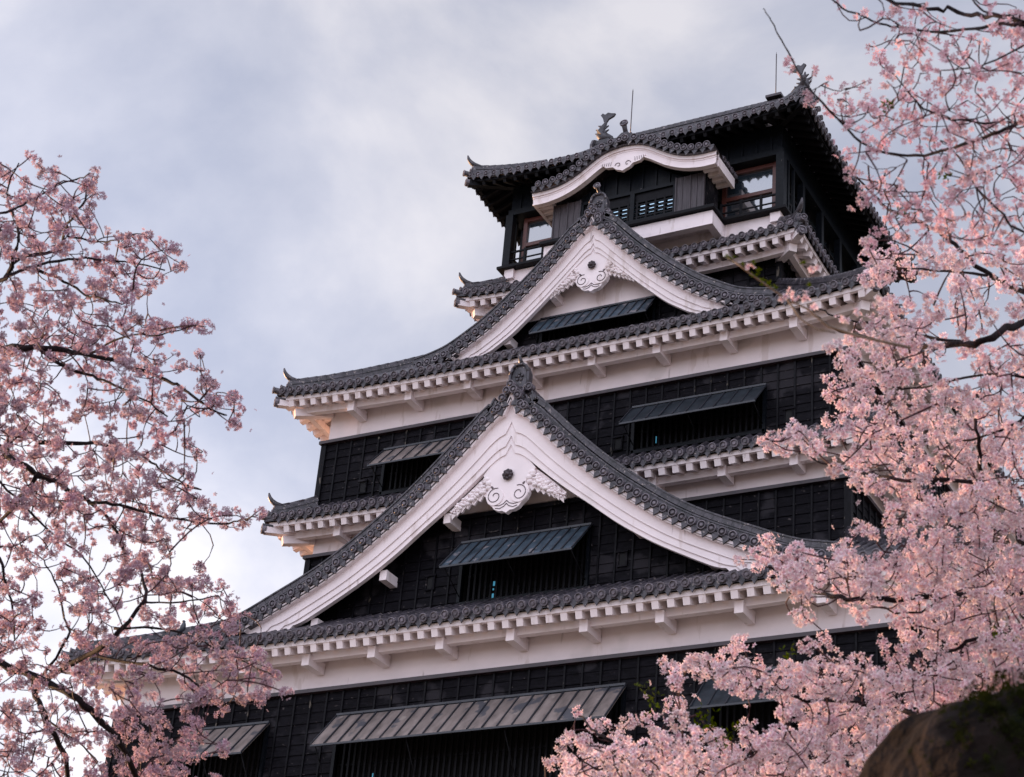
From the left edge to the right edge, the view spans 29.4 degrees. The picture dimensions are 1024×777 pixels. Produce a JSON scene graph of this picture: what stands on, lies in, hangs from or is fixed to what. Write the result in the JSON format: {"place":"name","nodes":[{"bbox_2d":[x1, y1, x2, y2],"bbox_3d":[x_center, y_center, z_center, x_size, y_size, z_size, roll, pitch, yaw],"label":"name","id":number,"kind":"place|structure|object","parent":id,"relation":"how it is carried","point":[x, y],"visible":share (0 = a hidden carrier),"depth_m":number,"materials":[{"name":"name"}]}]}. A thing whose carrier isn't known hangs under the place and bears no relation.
{"place":"outdoors","nodes":[
{"label":"outdoors","id":0,"kind":"place"},
{"bbox_2d":[0,0,1023,776],"label":"sky","id":1,"kind":"structure","parent":0,"point":[308,160],"materials":[{"name":"grey"}]},
{"bbox_2d":[995,666,1022,690],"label":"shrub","id":2,"kind":"object","parent":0,"point":[999,671],"visible":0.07,"depth_m":5.03,"materials":[{"name":"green plant"}]},
{"label":"ground","id":3,"kind":"structure","parent":0,"visible":0},
{"bbox_2d":[0,150,294,776],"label":"cherry tree","id":4,"kind":"object","parent":3,"relation":"on","point":[113,449],"visible":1,"depth_m":12.13,"materials":[{"name":"pink plant"}]},
{"bbox_2d":[61,52,1023,776],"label":"castle keep","id":5,"kind":"structure","parent":3,"relation":"on","point":[555,484],"depth_m":62.96,"materials":[{"name":"white paint"}]},
{"bbox_2d":[177,620,185,635],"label":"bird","id":6,"kind":"object","parent":5,"relation":"on","point":[182,627],"visible":0.91,"depth_m":64.67},
{"bbox_2d":[161,721,269,776],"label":"window","id":7,"kind":"structure","parent":5,"relation":"in","point":[249,741],"depth_m":61.55,"materials":[{"name":"metal"}]},
{"bbox_2d":[366,435,458,495],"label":"window","id":8,"kind":"structure","parent":5,"relation":"in","point":[402,465],"depth_m":69.02,"materials":[{"name":"grey"}]},
{"bbox_2d":[310,683,626,776],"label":"window","id":9,"kind":"structure","parent":5,"relation":"in","point":[505,735],"depth_m":57.65,"materials":[{"name":"grey"}]},
{"bbox_2d":[438,522,592,604],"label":"window","id":10,"kind":"structure","parent":5,"relation":"in","point":[558,557],"depth_m":61.19,"materials":[{"name":"black"}]},
{"bbox_2d":[521,216,551,260],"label":"window","id":11,"kind":"structure","parent":5,"relation":"in","point":[536,229],"depth_m":78.43,"materials":[{"name":"clear glass"}]},
{"bbox_2d":[528,295,656,353],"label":"window","id":12,"kind":"structure","parent":5,"relation":"in","point":[599,318],"depth_m":70.24,"materials":[{"name":"grey metal"}]},
{"bbox_2d":[585,186,672,221],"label":"window","id":13,"kind":"structure","parent":5,"relation":"in","point":[660,206],"depth_m":74.44,"materials":[{"name":"black glass"}]},
{"bbox_2d":[618,383,766,453],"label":"window","id":14,"kind":"structure","parent":5,"relation":"in","point":[740,409],"depth_m":64.16,"materials":[{"name":"black"}]},
{"bbox_2d":[722,161,775,216],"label":"window","id":15,"kind":"structure","parent":5,"relation":"in","point":[753,182],"depth_m":74.30,"materials":[{"name":"clear glass"}]},
{"bbox_2d":[689,663,814,776],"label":"window","id":16,"kind":"structure","parent":5,"relation":"in","point":[732,709],"depth_m":53.83,"materials":[{"name":"metal"}]},
{"bbox_2d":[542,98,1023,776],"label":"cherry tree","id":17,"kind":"object","parent":3,"relation":"on","point":[974,586],"visible":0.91,"depth_m":9.40,"materials":[{"name":"pink plant"}]},
{"bbox_2d":[723,254,910,348],"bbox_3d":[0.864,-0.254,5.511,0.548,0.237,0.115,8,-29,-6],"label":"budding branch","id":18,"kind":"object","parent":17,"relation":"attached to","point":[789,301],"visible":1,"depth_m":5.53,"materials":[{"name":"pink plant"}]},
{"bbox_2d":[763,0,1023,259],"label":"cherry tree","id":19,"kind":"object","parent":3,"relation":"on","point":[1016,22],"visible":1,"depth_m":7.62,"materials":[{"name":"pink plant"}]},
{"bbox_2d":[858,669,1023,776],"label":"boulder","id":20,"kind":"object","parent":3,"relation":"on","point":[981,734],"visible":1,"depth_m":4.26,"materials":[{"name":"brown stone"}]}
]}

